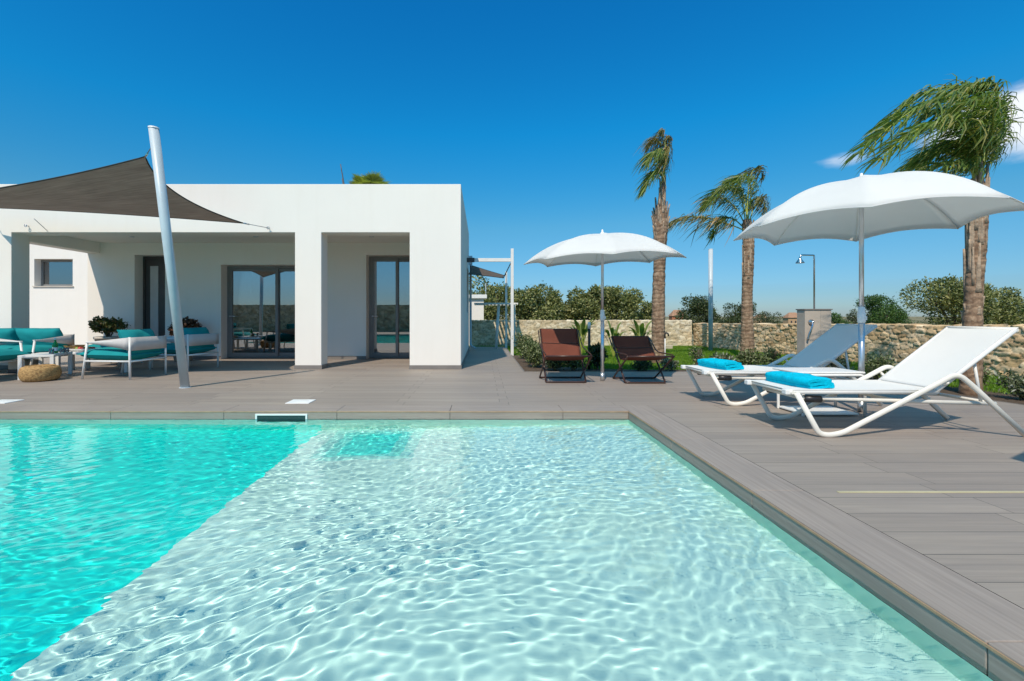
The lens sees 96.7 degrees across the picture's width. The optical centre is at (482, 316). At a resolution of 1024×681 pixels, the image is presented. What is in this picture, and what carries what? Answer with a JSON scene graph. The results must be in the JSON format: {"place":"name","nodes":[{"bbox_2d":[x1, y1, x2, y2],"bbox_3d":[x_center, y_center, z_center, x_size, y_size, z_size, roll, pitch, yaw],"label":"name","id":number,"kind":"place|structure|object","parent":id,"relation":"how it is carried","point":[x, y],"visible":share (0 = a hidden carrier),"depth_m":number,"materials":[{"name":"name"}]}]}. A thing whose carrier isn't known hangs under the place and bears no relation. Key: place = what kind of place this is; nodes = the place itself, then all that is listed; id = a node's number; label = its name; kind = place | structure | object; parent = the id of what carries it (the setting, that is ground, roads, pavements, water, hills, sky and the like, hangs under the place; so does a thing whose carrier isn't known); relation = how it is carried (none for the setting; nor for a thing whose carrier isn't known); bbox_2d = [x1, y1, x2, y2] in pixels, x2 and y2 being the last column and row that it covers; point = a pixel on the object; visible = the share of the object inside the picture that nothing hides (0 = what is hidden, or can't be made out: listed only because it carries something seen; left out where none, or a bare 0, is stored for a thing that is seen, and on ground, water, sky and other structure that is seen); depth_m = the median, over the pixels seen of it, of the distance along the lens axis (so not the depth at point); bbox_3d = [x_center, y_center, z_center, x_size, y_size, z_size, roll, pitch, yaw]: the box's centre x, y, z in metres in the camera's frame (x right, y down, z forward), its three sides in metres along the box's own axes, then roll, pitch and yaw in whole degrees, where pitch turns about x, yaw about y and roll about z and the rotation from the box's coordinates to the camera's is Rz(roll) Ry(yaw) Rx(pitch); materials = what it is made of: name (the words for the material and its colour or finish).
{"place":"outdoors","nodes":[
{"label":"outdoors","id":0,"kind":"place"},
{"bbox_2d":[7,359,38,372],"bbox_3d":[-8.204,0.889,8.150,0.310,0.218,0.290,0,0,0],"label":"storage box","id":1,"kind":"object","parent":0,"point":[12,367],"visible":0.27,"depth_m":8.01,"materials":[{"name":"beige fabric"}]},
{"bbox_2d":[469,283,486,344],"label":"garden shed","id":2,"kind":"structure","parent":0,"point":[477,312],"depth_m":16.90,"materials":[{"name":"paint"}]},
{"bbox_2d":[0,419,1002,680],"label":"water","id":3,"kind":"structure","parent":0,"point":[378,549],"depth_m":1.99,"materials":[{"name":"teal liquid"}]},
{"bbox_2d":[0,347,1023,608],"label":"deck","id":4,"kind":"structure","parent":0,"point":[976,537],"depth_m":4.45,"materials":[{"name":"wood"}]},
{"bbox_2d":[0,399,24,403],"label":"skimmer lid","id":5,"kind":"object","parent":4,"relation":"on","point":[3,401],"visible":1,"depth_m":5.36,"materials":[{"name":"white plastic"}]},
{"bbox_2d":[0,339,30,366],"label":"lounge chair","id":6,"kind":"object","parent":4,"relation":"on","point":[8,355],"visible":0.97,"depth_m":7.24,"materials":[{"name":"white metal"}]},
{"bbox_2d":[0,328,74,369],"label":"lounge sofa","id":7,"kind":"object","parent":4,"relation":"on","point":[36,340],"visible":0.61,"depth_m":8.24,"materials":[{"name":"teal fabric"}]},
{"bbox_2d":[18,364,61,381],"bbox_3d":[-6.875,0.881,7.080,0.490,0.237,0.490,0,0,0],"label":"wicker pouf","id":8,"kind":"object","parent":4,"relation":"on","point":[39,373],"visible":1,"depth_m":6.92,"materials":[{"name":"beige wicker"}]},
{"bbox_2d":[17,352,72,379],"bbox_3d":[-7.200,0.807,7.520,0.440,0.385,0.710,0,0,-23],"label":"coffee table","id":9,"kind":"object","parent":4,"relation":"on","point":[41,355],"visible":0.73,"depth_m":7.32,"materials":[{"name":"white metal"}]},
{"bbox_2d":[52,338,57,352],"bbox_3d":[-7.151,0.486,7.620,0.077,0.254,0.077,0,0,0],"label":"bottle","id":10,"kind":"object","parent":9,"relation":"on","point":[55,345],"visible":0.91,"depth_m":7.60,"materials":[{"name":"green glass"}]},
{"bbox_2d":[56,351,152,371],"bbox_3d":[-6.950,0.820,8.420,1.200,0.360,0.720,0,0,-4],"label":"coffee table","id":11,"kind":"object","parent":4,"relation":"on","point":[88,364],"visible":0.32,"depth_m":8.10,"materials":[{"name":"white metal"}]},
{"bbox_2d":[64,345,84,348],"bbox_3d":[-7.623,0.589,8.500,0.320,0.098,0.320,0,0,0],"label":"bowl","id":12,"kind":"object","parent":11,"relation":"on","point":[72,347],"visible":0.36,"depth_m":8.40,"materials":[{"name":"wicker"}]},
{"bbox_2d":[69,348,96,350],"bbox_3d":[-7.338,0.613,8.400,0.705,0.046,0.376,0,0,0],"label":"platter","id":13,"kind":"object","parent":11,"relation":"on","point":[79,349],"visible":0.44,"depth_m":8.26,"materials":[{"name":"white ceramic"}]},
{"bbox_2d":[88,315,130,340],"bbox_3d":[-8.285,0.486,10.094,0.759,1.024,0.637,0,0,21],"label":"potted plant","id":14,"kind":"object","parent":4,"relation":"on","point":[107,326],"visible":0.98,"depth_m":10.01,"materials":[{"name":"green plant"}]},
{"bbox_2d":[85,344,142,366],"bbox_3d":[-7.550,0.764,9.350,0.750,0.471,0.710,0,0,0],"label":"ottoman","id":15,"kind":"object","parent":4,"relation":"on","point":[96,346],"visible":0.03,"depth_m":9.03,"materials":[{"name":"teal fabric"}]},
{"bbox_2d":[76,329,166,379],"bbox_3d":[-5.958,0.607,7.559,0.931,0.791,0.760,0,0,5],"label":"lounge chair","id":16,"kind":"object","parent":4,"relation":"on","point":[134,345],"visible":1,"depth_m":7.27,"materials":[{"name":"teal fabric"}]},
{"bbox_2d":[148,125,190,387],"bbox_3d":[-4.143,-0.685,6.063,0.150,3.393,0.806,0,0,-5],"label":"sail pole","id":17,"kind":"object","parent":4,"relation":"on","point":[164,214],"visible":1,"depth_m":5.99,"materials":[{"name":"silver metal"}]},
{"bbox_2d":[0,147,267,229],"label":"shade sail","id":18,"kind":"object","parent":17,"relation":"attached to","point":[127,187],"visible":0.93,"depth_m":6.71,"materials":[{"name":"fabric"}]},
{"bbox_2d":[149,327,218,370],"bbox_3d":[-5.738,0.607,8.739,0.931,0.791,0.760,0,0,11],"label":"lounge chair","id":19,"kind":"object","parent":4,"relation":"on","point":[201,340],"visible":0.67,"depth_m":8.54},
{"bbox_2d":[167,316,201,361],"bbox_3d":[-6.684,0.492,10.203,0.731,1.013,0.617,0,0,0],"label":"potted plant","id":20,"kind":"object","parent":4,"relation":"on","point":[189,323],"visible":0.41,"depth_m":10.11,"materials":[{"name":"green plant"}]},
{"bbox_2d":[0,184,475,368],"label":"villa","id":21,"kind":"object","parent":4,"relation":"on","point":[314,276],"visible":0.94,"depth_m":10.40,"materials":[{"name":"paint"}]},
{"bbox_2d":[32,260,73,286],"bbox_3d":[-12.250,-1.237,13.117,1.160,0.801,0.305,0,0,0],"label":"window","id":22,"kind":"structure","parent":21,"relation":"in","point":[54,273],"depth_m":13.24,"materials":[{"name":"glass"}]},
{"bbox_2d":[143,256,164,356],"bbox_3d":[-7.745,-0.219,10.895,0.706,2.418,0.070,0,0,0],"label":"front door","id":23,"kind":"structure","parent":21,"relation":"in","point":[153,266],"depth_m":10.87,"materials":[{"name":"metal"}]},
{"bbox_2d":[227,266,294,357],"bbox_3d":[-4.903,-0.105,10.865,2.361,2.186,0.156,0,0,0],"label":"sliding door","id":24,"kind":"structure","parent":21,"relation":"in","point":[244,283],"depth_m":10.87,"materials":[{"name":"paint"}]},
{"bbox_2d":[369,256,409,357],"bbox_3d":[-2.050,-0.220,10.865,1.296,2.416,0.156,0,0,0],"label":"sliding door","id":25,"kind":"structure","parent":21,"relation":"in","point":[372,259],"depth_m":10.85,"materials":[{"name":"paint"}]},
{"bbox_2d":[285,399,315,403],"bbox_3d":[-2.120,0.997,5.320,0.270,0.010,0.230,0,0,0],"label":"skimmer lid","id":26,"kind":"object","parent":4,"relation":"on","point":[300,401],"visible":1,"depth_m":5.29,"materials":[{"name":"white plastic"}]},
{"bbox_2d":[538,329,592,382],"bbox_3d":[1.260,0.601,7.059,0.691,0.797,0.934,0,0,0],"label":"deckchair","id":27,"kind":"object","parent":4,"relation":"on","point":[560,344],"visible":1,"depth_m":7.28,"materials":[{"name":"brown fabric"}]},
{"bbox_2d":[524,229,686,380],"bbox_3d":[1.883,-0.175,7.087,2.284,2.350,2.280,0,0,31],"label":"parasol","id":28,"kind":"object","parent":4,"relation":"on","point":[602,248],"visible":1,"depth_m":6.66,"materials":[{"name":"fabric"}]},
{"bbox_2d":[609,336,674,383],"bbox_3d":[2.430,0.661,7.018,0.691,0.677,0.974,0,0,0],"label":"deckchair","id":29,"kind":"object","parent":4,"relation":"on","point":[635,348],"visible":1,"depth_m":7.23,"materials":[{"name":"brown fabric"}]},
{"bbox_2d":[681,324,882,405],"bbox_3d":[3.473,0.547,5.385,1.985,0.912,0.662,0,0,0],"label":"sun lounger","id":30,"kind":"object","parent":4,"relation":"on","point":[831,345],"visible":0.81,"depth_m":5.32,"materials":[{"name":"white"}]},
{"bbox_2d":[697,358,743,369],"bbox_3d":[2.832,0.561,5.420,0.311,0.109,0.520,0,0,-9],"label":"beach towel","id":31,"kind":"object","parent":30,"relation":"on","point":[720,364],"visible":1,"depth_m":5.26,"materials":[{"name":"blue fabric"}]},
{"bbox_2d":[772,367,866,416],"bbox_3d":[3.497,0.777,4.740,0.694,0.445,0.407,0,0,0],"label":"side table","id":32,"kind":"object","parent":4,"relation":"on","point":[834,372],"visible":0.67,"depth_m":4.63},
{"bbox_2d":[733,171,1023,411],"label":"parasol","id":33,"kind":"object","parent":4,"relation":"on","point":[861,208],"visible":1,"depth_m":4.72,"materials":[{"name":"fabric"}]},
{"bbox_2d":[744,326,1023,437],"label":"sun lounger","id":34,"kind":"object","parent":4,"relation":"on","point":[936,364],"visible":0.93,"depth_m":3.94,"materials":[{"name":"white plastic"}]},
{"bbox_2d":[765,371,834,388],"bbox_3d":[2.830,0.561,4.085,0.314,0.110,0.520,0,0,-6],"label":"beach towel","id":35,"kind":"object","parent":34,"relation":"on","point":[803,380],"visible":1,"depth_m":3.92,"materials":[{"name":"blue fabric"}]},
{"bbox_2d":[836,491,1023,492],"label":"drain strip","id":36,"kind":"object","parent":4,"relation":"on","point":[930,491],"visible":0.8,"depth_m":2.59,"materials":[{"name":"beige metal"}]},
{"bbox_2d":[469,316,1018,410],"bbox_3d":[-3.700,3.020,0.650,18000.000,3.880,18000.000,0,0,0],"label":"ground","id":37,"kind":"structure","parent":0,"point":[919,319],"depth_m":665.40,"materials":[{"name":"green plant"}]},
{"bbox_2d":[348,171,391,183],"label":"fan palm","id":38,"kind":"object","parent":37,"relation":"on","point":[372,178],"visible":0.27,"depth_m":17.78,"materials":[{"name":"green plant"}]},
{"bbox_2d":[472,275,507,319],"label":"tree","id":39,"kind":"object","parent":37,"relation":"on","point":[489,310],"visible":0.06,"depth_m":22.38,"materials":[{"name":"green plant"}]},
{"bbox_2d":[477,281,521,319],"bbox_3d":[0.842,-0.107,24.534,3.248,3.499,3.497,0,0,25],"label":"tree","id":40,"kind":"object","parent":37,"relation":"on","point":[500,296],"visible":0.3,"depth_m":23.67,"materials":[{"name":"green plant"}]},
{"bbox_2d":[504,283,571,319],"bbox_3d":[2.591,-0.028,20.542,3.078,3.296,2.682,0,0,-36],"label":"tree","id":41,"kind":"object","parent":37,"relation":"on","point":[538,305],"visible":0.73,"depth_m":20.05,"materials":[{"name":"green plant"}]},
{"bbox_2d":[550,295,591,319],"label":"tree","id":42,"kind":"object","parent":37,"relation":"on","point":[567,312],"visible":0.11,"depth_m":21.09,"materials":[{"name":"green plant"}]},
{"bbox_2d":[472,319,691,345],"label":"garden wall","id":43,"kind":"structure","parent":37,"relation":"on","point":[484,332],"depth_m":15.74,"materials":[{"name":"stone"}]},
{"bbox_2d":[566,284,615,319],"bbox_3d":[4.885,0.067,20.470,2.171,3.086,1.998,0,0,0],"label":"tree","id":44,"kind":"object","parent":37,"relation":"on","point":[589,308],"visible":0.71,"depth_m":20.08,"materials":[{"name":"green plant"}]},
{"bbox_2d":[599,285,646,319],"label":"tree","id":45,"kind":"object","parent":37,"relation":"on","point":[625,304],"visible":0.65,"depth_m":20.50,"materials":[{"name":"green plant"}]},
{"bbox_2d":[633,299,651,319],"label":"tree","id":46,"kind":"object","parent":37,"relation":"on","point":[646,310],"visible":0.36,"depth_m":22.14,"materials":[{"name":"green plant"}]},
{"bbox_2d":[668,310,682,319],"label":"house","id":47,"kind":"structure","parent":37,"relation":"on","point":[672,314],"depth_m":94.53,"materials":[{"name":"paint"}]},
{"bbox_2d":[673,293,726,337],"bbox_3d":[19.114,0.217,40.055,4.842,4.613,4.480,0,0,0],"label":"tree","id":48,"kind":"object","parent":37,"relation":"on","point":[698,306],"visible":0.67,"depth_m":39.25,"materials":[{"name":"green plant"}]},
{"bbox_2d":[719,302,756,322],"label":"tree","id":49,"kind":"object","parent":37,"relation":"on","point":[735,317],"visible":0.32,"depth_m":43.96,"materials":[{"name":"green plant"}]},
{"bbox_2d":[753,311,782,323],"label":"tree","id":50,"kind":"object","parent":37,"relation":"on","point":[762,318],"visible":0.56,"depth_m":59.38,"materials":[{"name":"green plant"}]},
{"bbox_2d":[783,312,796,323],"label":"house","id":51,"kind":"structure","parent":37,"relation":"on","point":[790,317],"depth_m":119.23,"materials":[{"name":"paint"}]},
{"bbox_2d":[831,312,852,323],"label":"tree","id":52,"kind":"object","parent":37,"relation":"on","point":[836,318],"visible":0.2,"depth_m":41.63,"materials":[{"name":"green plant"}]},
{"bbox_2d":[692,317,1004,333],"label":"bushes","id":53,"kind":"object","parent":37,"relation":"on","point":[921,322],"visible":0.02,"depth_m":184.62,"materials":[{"name":"green plant"}]},
{"bbox_2d":[693,323,1023,375],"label":"garden wall","id":54,"kind":"structure","parent":37,"relation":"on","point":[900,342],"depth_m":9.59,"materials":[{"name":"stone"}]},
{"bbox_2d":[846,308,870,323],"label":"tree","id":55,"kind":"object","parent":37,"relation":"on","point":[852,314],"visible":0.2,"depth_m":48.10,"materials":[{"name":"green plant"}]},
{"bbox_2d":[853,293,914,323],"bbox_3d":[31.755,0.390,35.864,3.990,4.569,3.614,0,0,-34],"label":"tree","id":56,"kind":"object","parent":37,"relation":"on","point":[875,308],"visible":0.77,"depth_m":35.41,"materials":[{"name":"green plant"}]},
{"bbox_2d":[899,273,1007,324],"bbox_3d":[27.027,-0.082,25.898,4.918,4.844,4.133,0,0,0],"label":"tree","id":57,"kind":"object","parent":37,"relation":"on","point":[946,296],"visible":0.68,"depth_m":25.71,"materials":[{"name":"green plant"}]},
{"bbox_2d":[983,286,1023,324],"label":"tree","id":58,"kind":"object","parent":37,"relation":"on","point":[1011,309],"visible":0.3,"depth_m":26.29,"materials":[{"name":"green plant"}]},
{"bbox_2d":[1010,301,1023,323],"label":"tree","id":59,"kind":"object","parent":37,"relation":"on","point":[1020,311],"visible":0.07,"depth_m":29.98,"materials":[{"name":"green plant"}]},
{"bbox_2d":[475,345,1015,393],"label":"lawn","id":60,"kind":"structure","parent":0,"point":[735,356],"depth_m":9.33,"materials":[{"name":"green plant"}]},
{"bbox_2d":[467,249,513,355],"bbox_3d":[0.211,-0.365,13.165,1.218,2.790,2.730,0,0,0],"label":"pergola","id":61,"kind":"object","parent":60,"relation":"on","point":[511,259],"visible":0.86,"depth_m":11.81,"materials":[{"name":"white metal"}]},
{"bbox_2d":[468,263,510,277],"bbox_3d":[0.200,-1.300,13.175,1.157,0.520,2.576,0,0,0],"label":"shade sail","id":62,"kind":"object","parent":61,"relation":"attached to","point":[474,270],"visible":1,"depth_m":13.15,"materials":[{"name":"fabric"}]},
{"bbox_2d":[474,303,517,347],"bbox_3d":[0.440,0.306,14.825,1.380,1.460,1.200,0,0,0],"label":"slatted canopy","id":63,"kind":"object","parent":60,"relation":"on","point":[497,324],"visible":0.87,"depth_m":14.36,"materials":[{"name":"white metal"}]},
{"bbox_2d":[563,318,594,353],"bbox_3d":[2.484,0.534,11.644,0.888,0.999,0.590,0,0,30],"label":"broadleaf plant","id":64,"kind":"object","parent":60,"relation":"on","point":[582,327],"visible":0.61,"depth_m":11.53,"materials":[{"name":"green plant"}]},
{"bbox_2d":[597,319,623,356],"bbox_3d":[3.178,0.552,11.220,0.835,0.964,0.595,0,0,-45],"label":"broadleaf plant","id":65,"kind":"object","parent":60,"relation":"on","point":[613,331],"visible":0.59,"depth_m":11.17,"materials":[{"name":"green plant"}]},
{"bbox_2d":[627,320,651,335],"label":"broadleaf plant","id":66,"kind":"object","parent":60,"relation":"on","point":[641,329],"visible":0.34,"depth_m":11.33,"materials":[{"name":"green plant"}]},
{"bbox_2d":[632,128,673,362],"bbox_3d":[3.687,-1.552,9.937,0.929,5.203,1.352,0,0,33],"label":"palm tree","id":67,"kind":"object","parent":60,"relation":"on","point":[660,219],"visible":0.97,"depth_m":9.88,"materials":[{"name":"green plant"}]},
{"bbox_2d":[664,332,668,355],"bbox_3d":[3.599,0.666,8.894,0.112,0.727,0.036,0,0,17],"label":"stand pipe","id":68,"kind":"object","parent":60,"relation":"on","point":[665,340],"visible":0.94,"depth_m":8.89,"materials":[{"name":"white plastic"}]},
{"bbox_2d":[708,249,712,350],"bbox_3d":[6.784,-0.486,13.500,0.127,3.032,0.127,0,0,0],"label":"steel post","id":69,"kind":"object","parent":60,"relation":"on","point":[710,299],"visible":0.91,"depth_m":13.45,"materials":[{"name":"silver metal"}]},
{"bbox_2d":[668,165,771,356],"bbox_3d":[5.684,-1.351,10.929,2.875,4.807,1.797,0,0,-38],"label":"palm tree","id":70,"kind":"object","parent":60,"relation":"on","point":[733,183],"visible":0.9,"depth_m":10.90,"materials":[{"name":"green plant"}]},
{"bbox_2d":[506,348,1022,404],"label":"deck border","id":71,"kind":"object","parent":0,"point":[650,371],"visible":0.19,"depth_m":8.21,"materials":[{"name":"wood"}]},
{"bbox_2d":[513,355,1023,404],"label":"soil","id":72,"kind":"structure","parent":0,"point":[525,366],"depth_m":6.54,"materials":[{"name":"brown soil"}]},
{"bbox_2d":[512,332,533,358],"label":"shrub","id":73,"kind":"object","parent":72,"relation":"on","point":[522,337],"visible":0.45,"depth_m":10.85,"materials":[{"name":"green plant"}]},
{"bbox_2d":[518,338,538,362],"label":"shrub","id":74,"kind":"object","parent":72,"relation":"on","point":[524,343],"visible":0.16,"depth_m":9.89,"materials":[{"name":"green plant"}]},
{"bbox_2d":[521,341,541,367],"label":"shrub","id":75,"kind":"object","parent":72,"relation":"on","point":[533,352],"visible":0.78,"depth_m":9.00,"materials":[{"name":"green plant"}]},
{"bbox_2d":[539,350,568,370],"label":"shrub","id":76,"kind":"object","parent":72,"relation":"on","point":[555,364],"visible":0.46,"depth_m":8.46,"materials":[{"name":"green plant"}]},
{"bbox_2d":[565,359,588,369],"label":"shrub","id":77,"kind":"object","parent":72,"relation":"on","point":[574,364],"visible":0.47,"depth_m":8.55,"materials":[{"name":"green plant"}]},
{"bbox_2d":[588,322,590,369],"bbox_3d":[2.060,0.572,8.750,0.060,0.917,0.060,0,0,0],"label":"path light","id":78,"kind":"object","parent":72,"relation":"on","point":[589,336],"visible":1,"depth_m":8.73,"materials":[{"name":"black metal"}]},
{"bbox_2d":[585,342,608,369],"bbox_3d":[2.204,0.777,8.748,0.484,0.609,0.385,0,0,0],"label":"shrub","id":79,"kind":"object","parent":72,"relation":"on","point":[595,352],"visible":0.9,"depth_m":8.68,"materials":[{"name":"green plant"}]},
{"bbox_2d":[628,361,656,370],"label":"shrub","id":80,"kind":"object","parent":72,"relation":"on","point":[642,365],"visible":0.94,"depth_m":8.45,"materials":[{"name":"green plant"}]},
{"bbox_2d":[658,355,680,370],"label":"shrub","id":81,"kind":"object","parent":72,"relation":"on","point":[671,364],"visible":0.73,"depth_m":8.48,"materials":[{"name":"green plant"}]},
{"bbox_2d":[687,340,704,364],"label":"shrub","id":82,"kind":"object","parent":72,"relation":"on","point":[698,354],"visible":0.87,"depth_m":8.51,"materials":[{"name":"green plant"}]},
{"bbox_2d":[709,351,737,361],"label":"shrub","id":83,"kind":"object","parent":72,"relation":"on","point":[723,356],"visible":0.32,"depth_m":8.49,"materials":[{"name":"green plant"}]},
{"bbox_2d":[734,347,771,364],"bbox_3d":[5.039,0.827,8.484,0.535,0.513,0.646,0,0,-33],"label":"shrub","id":84,"kind":"object","parent":72,"relation":"on","point":[744,357],"visible":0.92,"depth_m":8.45,"materials":[{"name":"green plant"}]},
{"bbox_2d":[762,344,784,364],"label":"shrub","id":85,"kind":"object","parent":72,"relation":"on","point":[773,354],"visible":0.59,"depth_m":8.67,"materials":[{"name":"green plant"}]},
{"bbox_2d":[796,254,832,366],"bbox_3d":[5.805,-0.031,7.988,0.580,2.123,0.294,0,0,0],"label":"outdoor shower","id":86,"kind":"object","parent":72,"relation":"on","point":[813,324],"visible":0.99,"depth_m":7.92,"materials":[{"name":"beige tile"}]},
{"bbox_2d":[827,355,855,368],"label":"shrub","id":87,"kind":"object","parent":72,"relation":"on","point":[840,360],"visible":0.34,"depth_m":7.81,"materials":[{"name":"green plant"}]},
{"bbox_2d":[857,351,897,379],"bbox_3d":[6.262,0.808,7.245,0.521,0.549,0.528,0,0,0],"label":"shrub","id":88,"kind":"object","parent":72,"relation":"on","point":[877,361],"visible":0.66,"depth_m":7.17,"materials":[{"name":"green plant"}]},
{"bbox_2d":[839,73,1023,395],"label":"palm tree","id":89,"kind":"object","parent":72,"relation":"on","point":[977,143],"visible":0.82,"depth_m":5.87,"materials":[{"name":"green plant"}]},
{"bbox_2d":[953,362,994,391],"bbox_3d":[6.639,0.817,6.179,0.399,0.532,0.488,0,0,40],"label":"shrub","id":90,"kind":"object","parent":72,"relation":"on","point":[986,372],"visible":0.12,"depth_m":6.06,"materials":[{"name":"green plant"}]},
{"bbox_2d":[992,369,1023,399],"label":"shrub","id":91,"kind":"object","parent":72,"relation":"on","point":[1015,383],"visible":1,"depth_m":5.57,"materials":[{"name":"green plant"}]},
{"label":"pool basin","id":92,"kind":"structure","parent":0,"visible":0},
{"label":"pool wall","id":93,"kind":"structure","parent":92,"relation":"attached to","visible":0},
{"bbox_2d":[255,414,307,418],"bbox_3d":[-2.120,1.115,4.803,0.550,0.170,0.011,0,0,0],"label":"pool skimmer","id":94,"kind":"object","parent":93,"relation":"attached to","point":[281,416],"visible":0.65,"depth_m":4.81,"materials":[{"name":"white plastic"}]},
{"bbox_2d":[0,405,627,418],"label":"coping","id":95,"kind":"object","parent":93,"relation":"on","point":[317,415],"visible":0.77,"depth_m":4.81,"materials":[{"name":"stone"}]},
{"bbox_2d":[0,411,1023,671],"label":"coping nosing","id":96,"kind":"object","parent":95,"relation":"attached to","point":[998,653],"visible":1,"depth_m":2.46,"materials":[{"name":"grey wood-look porcelain stoneware tile"}]},
{"bbox_2d":[620,405,1023,680],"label":"coping edge","id":97,"kind":"object","parent":93,"relation":"on","point":[992,619],"visible":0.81,"depth_m":1.89,"materials":[{"name":"tile"}]}
]}

